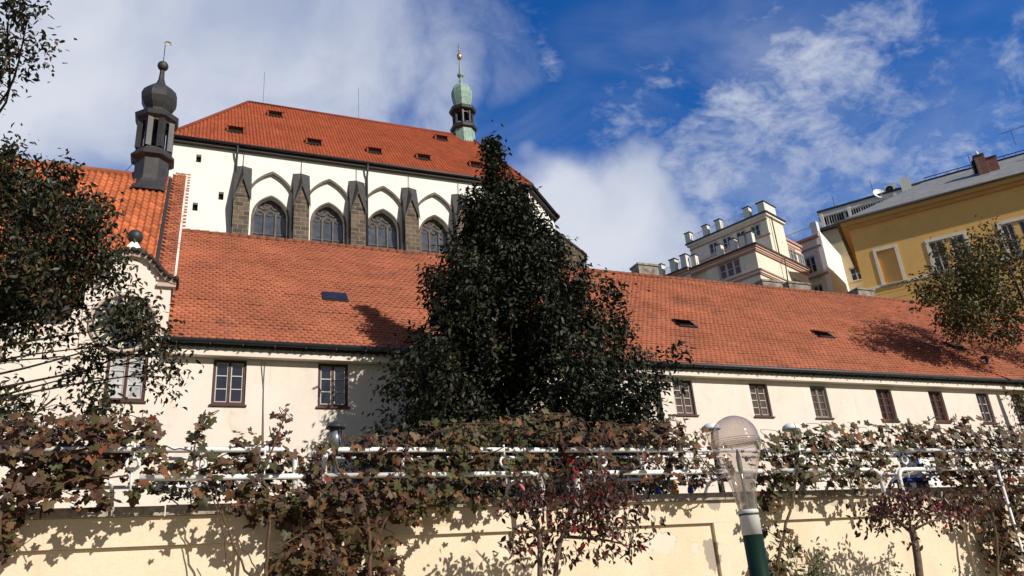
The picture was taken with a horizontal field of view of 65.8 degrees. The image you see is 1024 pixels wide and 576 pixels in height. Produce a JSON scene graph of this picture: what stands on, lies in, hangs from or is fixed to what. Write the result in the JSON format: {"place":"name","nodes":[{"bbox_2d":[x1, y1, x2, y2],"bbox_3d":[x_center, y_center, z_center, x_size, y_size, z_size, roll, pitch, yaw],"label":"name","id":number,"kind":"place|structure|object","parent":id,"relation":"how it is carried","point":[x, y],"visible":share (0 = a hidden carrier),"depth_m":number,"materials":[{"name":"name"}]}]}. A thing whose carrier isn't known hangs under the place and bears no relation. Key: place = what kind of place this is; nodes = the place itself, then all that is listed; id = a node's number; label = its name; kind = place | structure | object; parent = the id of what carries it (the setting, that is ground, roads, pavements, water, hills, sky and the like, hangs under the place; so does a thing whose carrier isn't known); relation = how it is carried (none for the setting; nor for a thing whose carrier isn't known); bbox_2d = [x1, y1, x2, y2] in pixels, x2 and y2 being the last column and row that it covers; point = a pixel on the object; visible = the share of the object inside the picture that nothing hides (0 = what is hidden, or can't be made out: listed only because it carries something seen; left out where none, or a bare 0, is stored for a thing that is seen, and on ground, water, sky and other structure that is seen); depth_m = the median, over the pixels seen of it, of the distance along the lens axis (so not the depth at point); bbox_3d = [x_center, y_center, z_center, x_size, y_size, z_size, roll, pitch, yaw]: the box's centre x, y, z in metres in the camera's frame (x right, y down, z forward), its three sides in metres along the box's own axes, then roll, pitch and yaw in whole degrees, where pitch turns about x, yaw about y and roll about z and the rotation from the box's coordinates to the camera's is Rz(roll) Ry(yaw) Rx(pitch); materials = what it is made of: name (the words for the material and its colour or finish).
{"place":"outdoors","nodes":[
{"label":"outdoors","id":0,"kind":"place"},
{"bbox_2d":[0,0,1023,273],"label":"sky","id":1,"kind":"structure","parent":0,"point":[644,125],"materials":[{"name":"blue"}]},
{"bbox_2d":[654,484,660,493],"bbox_3d":[2.037,2.821,11.118,0.090,0.174,0.088,5,-24,-22],"label":"toy skittle","id":2,"kind":"object","parent":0,"point":[657,490],"visible":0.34,"depth_m":11.08,"materials":[{"name":"blue plastic"}]},
{"bbox_2d":[658,200,810,283],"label":"cream apartment house","id":3,"kind":"structure","parent":0,"point":[749,248],"depth_m":77.35,"materials":[{"name":"paint"}]},
{"bbox_2d":[709,241,717,254],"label":"window","id":4,"kind":"structure","parent":3,"relation":"in","point":[712,248],"depth_m":81.02,"materials":[{"name":"glass"}]},
{"bbox_2d":[722,235,730,249],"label":"window","id":5,"kind":"structure","parent":3,"relation":"in","point":[725,240],"depth_m":80.00,"materials":[{"name":"glass"}]},
{"bbox_2d":[718,258,742,280],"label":"window","id":6,"kind":"structure","parent":3,"relation":"in","point":[732,268],"depth_m":74.61,"materials":[{"name":"glass"}]},
{"bbox_2d":[736,229,744,241],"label":"window","id":7,"kind":"structure","parent":3,"relation":"in","point":[743,231],"depth_m":79.03,"materials":[{"name":"glass"}]},
{"bbox_2d":[750,224,761,237],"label":"window","id":8,"kind":"structure","parent":3,"relation":"in","point":[756,228],"depth_m":77.78,"materials":[{"name":"glass"}]},
{"bbox_2d":[788,246,797,261],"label":"window","id":9,"kind":"structure","parent":3,"relation":"in","point":[793,255],"depth_m":79.53,"materials":[{"name":"glass"}]},
{"bbox_2d":[798,252,805,265],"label":"window","id":10,"kind":"structure","parent":3,"relation":"in","point":[801,258],"depth_m":80.71,"materials":[{"name":"paint"}]},
{"bbox_2d":[785,169,962,293],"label":"beige apartment house","id":11,"kind":"structure","parent":0,"point":[827,260],"depth_m":88.69,"materials":[{"name":"beige paint"}]},
{"bbox_2d":[805,256,817,274],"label":"window","id":12,"kind":"structure","parent":11,"relation":"in","point":[810,262],"depth_m":83.15,"materials":[{"name":"glass"}]},
{"bbox_2d":[813,284,822,290],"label":"window","id":13,"kind":"structure","parent":11,"relation":"in","point":[819,287],"depth_m":82.04,"materials":[{"name":"glass"}]},
{"bbox_2d":[849,267,861,281],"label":"window","id":14,"kind":"structure","parent":11,"relation":"in","point":[855,276],"depth_m":89.12,"materials":[{"name":"glass"}]},
{"bbox_2d":[893,477,930,487],"bbox_3d":[6.845,3.563,13.427,0.629,0.645,0.270,5,-24,-22],"label":"plank bench","id":15,"kind":"object","parent":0,"point":[918,481],"visible":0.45,"depth_m":13.47,"materials":[{"name":"blue plastic"}]},
{"bbox_2d":[835,126,1023,310],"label":"ochre house","id":16,"kind":"structure","parent":0,"point":[886,241],"depth_m":71.66,"materials":[{"name":"paint"}]},
{"bbox_2d":[877,248,902,283],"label":"blind window","id":17,"kind":"structure","parent":16,"relation":"in","point":[889,265],"depth_m":72.32,"materials":[{"name":"paint"}]},
{"bbox_2d":[929,240,949,271],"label":"window","id":18,"kind":"structure","parent":16,"relation":"in","point":[936,243],"depth_m":70.50,"materials":[{"name":"glass"}]},
{"bbox_2d":[949,235,971,262],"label":"window","id":19,"kind":"structure","parent":16,"relation":"in","point":[959,237],"depth_m":70.02,"materials":[{"name":"glass"}]},
{"bbox_2d":[1001,223,1020,253],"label":"window","id":20,"kind":"structure","parent":16,"relation":"in","point":[1007,227],"depth_m":68.13,"materials":[{"name":"paint"}]},
{"bbox_2d":[1018,220,1023,234],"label":"window","id":21,"kind":"structure","parent":16,"relation":"in","point":[1021,223],"depth_m":67.93,"materials":[{"name":"paint"}]},
{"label":"terrace ground","id":22,"kind":"structure","parent":0,"visible":0},
{"bbox_2d":[0,41,178,507],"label":"gabled building","id":23,"kind":"structure","parent":22,"relation":"on","point":[145,186],"depth_m":24.55,"materials":[{"name":"beige paint"}]},
{"bbox_2d":[104,353,148,402],"bbox_3d":[-11.362,2.653,23.325,1.200,1.506,0.200,5,-24,-22],"label":"window","id":24,"kind":"structure","parent":23,"relation":"in","point":[124,384],"depth_m":23.34,"materials":[{"name":"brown wood"}]},
{"bbox_2d":[0,0,203,443],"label":"broadleaf tree","id":25,"kind":"object","parent":22,"relation":"on","point":[28,273],"visible":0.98,"depth_m":12.95,"materials":[{"name":"green plant"}]},
{"bbox_2d":[128,470,281,504],"bbox_3d":[-3.749,2.718,9.704,1.864,0.983,0.836,5,-24,-22],"label":"terrace shrub","id":26,"kind":"object","parent":22,"relation":"on","point":[187,494],"visible":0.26,"depth_m":9.58,"materials":[{"name":"green plant"}]},
{"bbox_2d":[325,421,346,497],"bbox_3d":[-2.613,2.932,11.709,0.334,1.949,0.333,-4,-22,-2],"label":"garden lantern","id":27,"kind":"object","parent":22,"relation":"on","point":[334,428],"visible":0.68,"depth_m":11.92,"materials":[{"name":"grey metal"}]},
{"bbox_2d":[168,43,586,267],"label":"church","id":28,"kind":"structure","parent":22,"relation":"on","point":[264,169],"depth_m":57.27,"materials":[{"name":"white paint"}]},
{"bbox_2d":[251,195,288,238],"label":"window","id":29,"kind":"structure","parent":28,"relation":"in","point":[269,219],"depth_m":54.24,"materials":[{"name":"grey glass"}]},
{"bbox_2d":[310,202,345,244],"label":"window","id":30,"kind":"structure","parent":28,"relation":"in","point":[326,225],"depth_m":55.71,"materials":[{"name":"grey glass"}]},
{"bbox_2d":[368,209,400,249],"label":"window","id":31,"kind":"structure","parent":28,"relation":"in","point":[382,233],"depth_m":57.22,"materials":[{"name":"grey glass"}]},
{"bbox_2d":[419,215,451,252],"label":"window","id":32,"kind":"structure","parent":28,"relation":"in","point":[429,228],"depth_m":58.67,"materials":[{"name":"grey glass"}]},
{"bbox_2d":[371,464,550,498],"bbox_3d":[-0.698,3.004,11.096,2.936,1.039,1.098,5,-24,-22],"label":"terrace shrub","id":33,"kind":"object","parent":22,"relation":"on","point":[474,491],"visible":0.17,"depth_m":11.26,"materials":[{"name":"green plant"}]},
{"bbox_2d":[321,119,694,499],"bbox_3d":[-0.276,1.305,24.148,10.411,14.403,6.784,-5,-22,2],"label":"broadleaf tree","id":34,"kind":"object","parent":22,"relation":"on","point":[503,275],"visible":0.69,"depth_m":22.81,"materials":[{"name":"green plant"}]},
{"bbox_2d":[150,172,1023,515],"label":"long building","id":35,"kind":"structure","parent":22,"relation":"on","point":[304,328],"depth_m":31.73,"materials":[{"name":"beige paint"}]},
{"bbox_2d":[209,360,246,406],"bbox_3d":[-8.710,2.932,24.386,1.080,1.486,0.200,5,-24,-22],"label":"window","id":36,"kind":"structure","parent":35,"relation":"in","point":[229,376],"depth_m":24.42,"materials":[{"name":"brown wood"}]},
{"bbox_2d":[316,364,349,408],"bbox_3d":[-5.785,3.175,25.585,1.070,1.496,0.200,5,-24,-22],"label":"window","id":37,"kind":"structure","parent":35,"relation":"in","point":[332,378],"depth_m":25.63,"materials":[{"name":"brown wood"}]},
{"bbox_2d":[672,381,698,416],"bbox_3d":[6.645,4.278,30.683,1.020,1.446,0.260,5,-24,-22],"label":"window","id":38,"kind":"structure","parent":35,"relation":"in","point":[684,404],"depth_m":30.75,"materials":[{"name":"brown wood"}]},
{"bbox_2d":[749,384,774,417],"bbox_3d":[10.032,4.568,32.067,1.020,1.436,0.260,5,-24,-22],"label":"window","id":39,"kind":"structure","parent":35,"relation":"in","point":[758,393],"depth_m":32.16,"materials":[{"name":"brown wood"}]},
{"bbox_2d":[809,386,834,419],"bbox_3d":[12.920,4.817,33.247,0.980,1.446,0.260,5,-24,-22],"label":"window","id":40,"kind":"structure","parent":35,"relation":"in","point":[819,400],"depth_m":33.36,"materials":[{"name":"grey paint"}]},
{"bbox_2d":[875,389,900,421],"bbox_3d":[16.338,5.152,34.625,1.000,1.486,0.260,5,-24,-22],"label":"window","id":41,"kind":"structure","parent":35,"relation":"in","point":[883,396],"depth_m":34.75,"materials":[{"name":"red wood"}]},
{"bbox_2d":[928,391,951,422],"bbox_3d":[19.244,5.397,35.815,0.980,1.486,0.260,5,-24,-22],"label":"window","id":42,"kind":"structure","parent":35,"relation":"in","point":[935,398],"depth_m":35.94,"materials":[{"name":"red wood"}]},
{"bbox_2d":[975,394,998,423],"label":"window","id":43,"kind":"structure","parent":35,"relation":"in","point":[982,400],"depth_m":37.09,"materials":[{"name":"brown wood"}]},
{"bbox_2d":[1011,395,1023,424],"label":"window","id":44,"kind":"structure","parent":35,"relation":"in","point":[1021,421],"depth_m":37.99,"materials":[{"name":"brown wood"}]},
{"bbox_2d":[525,464,713,494],"bbox_3d":[1.847,3.187,12.082,3.451,1.054,0.938,5,-24,-22],"label":"terrace shrub","id":45,"kind":"object","parent":22,"relation":"on","point":[670,481],"visible":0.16,"depth_m":12.10,"materials":[{"name":"green plant"}]},
{"bbox_2d":[703,423,724,491],"bbox_3d":[4.393,4.079,16.692,0.400,2.508,0.400,5,-24,-22],"label":"path lamp","id":46,"kind":"object","parent":22,"relation":"on","point":[713,426],"visible":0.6,"depth_m":16.97,"materials":[{"name":"white paint"}]},
{"bbox_2d":[782,423,806,489],"bbox_3d":[6.401,4.238,17.519,0.400,2.531,0.400,5,-24,-22],"label":"path lamp","id":47,"kind":"object","parent":22,"relation":"on","point":[788,427],"visible":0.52,"depth_m":17.82,"materials":[{"name":"white paint"}]},
{"bbox_2d":[787,458,954,488],"bbox_3d":[6.425,3.561,14.090,4.346,1.178,0.790,5,-24,-22],"label":"terrace shrub","id":48,"kind":"object","parent":22,"relation":"on","point":[866,478],"visible":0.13,"depth_m":14.19,"materials":[{"name":"green plant"}]},
{"bbox_2d":[894,452,946,486],"bbox_3d":[8.817,4.244,16.859,0.770,1.562,0.540,5,-24,-22],"label":"white box","id":49,"kind":"object","parent":22,"relation":"on","point":[931,481],"depth_m":16.80,"materials":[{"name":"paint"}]},
{"bbox_2d":[896,215,1023,418],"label":"broadleaf tree","id":50,"kind":"object","parent":22,"relation":"on","point":[975,282],"visible":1,"depth_m":37.59,"materials":[{"name":"green plant"}]},
{"label":"ground","id":51,"kind":"structure","parent":0,"visible":0},
{"bbox_2d":[0,485,1023,575],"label":"garden wall","id":52,"kind":"structure","parent":51,"relation":"on","point":[704,537],"depth_m":9.92,"materials":[{"name":"yellow paint"}]},
{"bbox_2d":[0,443,305,506],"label":"white railing","id":53,"kind":"object","parent":52,"relation":"on","point":[294,476],"visible":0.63,"depth_m":8.45,"materials":[{"name":"metal"}]},
{"bbox_2d":[0,410,166,570],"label":"grape vine","id":54,"kind":"object","parent":53,"relation":"attached to","point":[69,470],"visible":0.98,"depth_m":7.91,"materials":[{"name":"plant"}]},
{"bbox_2d":[123,410,252,512],"bbox_3d":[-3.533,1.842,8.510,1.038,1.134,1.171,-23,-29,38],"label":"grape vine","id":55,"kind":"object","parent":52,"relation":"on","point":[175,470],"visible":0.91,"depth_m":8.32,"materials":[{"name":"plant"}]},
{"bbox_2d":[195,403,327,575],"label":"grape vine","id":56,"kind":"object","parent":52,"relation":"attached to","point":[265,501],"visible":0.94,"depth_m":8.56,"materials":[{"name":"plant"}]},
{"bbox_2d":[286,428,435,575],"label":"grape vine","id":57,"kind":"object","parent":52,"relation":"attached to","point":[350,507],"visible":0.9,"depth_m":8.85,"materials":[{"name":"plant"}]},
{"bbox_2d":[321,445,557,510],"bbox_3d":[-0.879,2.380,9.656,2.961,0.810,0.742,5,-24,-22],"label":"white railing","id":58,"kind":"object","parent":52,"relation":"on","point":[504,450],"visible":0.56,"depth_m":9.48,"materials":[{"name":"metal"}]},
{"bbox_2d":[388,413,559,517],"bbox_3d":[-0.464,2.152,9.685,2.196,1.277,1.141,5,-24,-22],"label":"grape vine","id":59,"kind":"object","parent":58,"relation":"attached to","point":[476,441],"visible":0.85,"depth_m":9.56,"materials":[{"name":"plant"}]},
{"bbox_2d":[551,445,762,509],"bbox_3d":[1.985,2.621,10.828,3.023,0.810,0.742,5,-24,-22],"label":"white railing","id":60,"kind":"object","parent":52,"relation":"on","point":[642,450],"visible":0.56,"depth_m":10.67,"materials":[{"name":"metal"}]},
{"bbox_2d":[521,407,707,491],"bbox_3d":[1.326,2.167,10.557,2.618,1.064,1.045,5,-24,-22],"label":"grape vine","id":61,"kind":"object","parent":60,"relation":"attached to","point":[576,441],"visible":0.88,"depth_m":10.46,"materials":[{"name":"plant"}]},
{"bbox_2d":[674,427,744,491],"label":"grape vine","id":62,"kind":"object","parent":60,"relation":"attached to","point":[695,484],"visible":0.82,"depth_m":10.87,"materials":[{"name":"plant"}]},
{"bbox_2d":[673,480,678,493],"bbox_3d":[2.324,2.831,11.242,0.080,0.207,0.078,5,-24,-22],"label":"toy skittle","id":63,"kind":"object","parent":52,"relation":"on","point":[677,489],"visible":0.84,"depth_m":11.21,"materials":[{"name":"yellow plastic"}]},
{"bbox_2d":[687,482,693,492],"bbox_3d":[2.549,2.857,11.331,0.090,0.192,0.088,5,-24,-22],"label":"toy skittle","id":64,"kind":"object","parent":52,"relation":"on","point":[690,489],"visible":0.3,"depth_m":11.29,"materials":[{"name":"blue plastic"}]},
{"bbox_2d":[744,423,835,575],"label":"grape vine","id":65,"kind":"object","parent":52,"relation":"attached to","point":[765,498],"visible":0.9,"depth_m":11.26,"materials":[{"name":"plant"}]},
{"bbox_2d":[742,446,886,496],"bbox_3d":[4.490,2.833,11.853,2.052,0.810,0.742,5,-24,-22],"label":"white railing","id":66,"kind":"object","parent":52,"relation":"on","point":[821,472],"visible":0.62,"depth_m":11.80,"materials":[{"name":"metal"}]},
{"bbox_2d":[794,417,923,494],"bbox_3d":[5.272,2.584,12.135,2.414,1.202,1.031,5,-24,-22],"label":"grape vine","id":67,"kind":"object","parent":52,"relation":"on","point":[825,443],"visible":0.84,"depth_m":11.97,"materials":[{"name":"plant"}]},
{"bbox_2d":[872,446,1023,560],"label":"white railing","id":68,"kind":"object","parent":52,"relation":"on","point":[899,475],"visible":0.73,"depth_m":12.63,"materials":[{"name":"metal"}]},
{"bbox_2d":[892,414,1023,575],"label":"grape vine","id":69,"kind":"object","parent":68,"relation":"attached to","point":[929,441],"visible":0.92,"depth_m":12.74,"materials":[{"name":"plant"}]},
{"bbox_2d":[777,540,858,575],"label":"green shrub","id":70,"kind":"object","parent":51,"relation":"on","point":[817,560],"visible":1,"depth_m":10.40,"materials":[{"name":"green plant"}]},
{"bbox_2d":[854,562,913,575],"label":"green shrub","id":71,"kind":"object","parent":51,"relation":"on","point":[884,564],"visible":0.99,"depth_m":10.51,"materials":[{"name":"green plant"}]},
{"bbox_2d":[845,472,1003,575],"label":"red leaved tree","id":72,"kind":"object","parent":51,"relation":"on","point":[882,510],"visible":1,"depth_m":10.82,"materials":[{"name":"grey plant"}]},
{"bbox_2d":[940,564,988,575],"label":"green shrub","id":73,"kind":"object","parent":51,"relation":"on","point":[955,570],"visible":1,"depth_m":11.30,"materials":[{"name":"green plant"}]},
{"label":"path","id":74,"kind":"structure","parent":0,"visible":0},
{"bbox_2d":[492,451,669,575],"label":"red leaved tree","id":75,"kind":"object","parent":74,"relation":"on","point":[602,502],"visible":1,"depth_m":8.80,"materials":[{"name":"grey plant"}]},
{"bbox_2d":[711,416,769,575],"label":"street lamp","id":76,"kind":"object","parent":74,"relation":"on","point":[752,535],"visible":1,"depth_m":6.78,"materials":[{"name":"green metal"}]}
]}

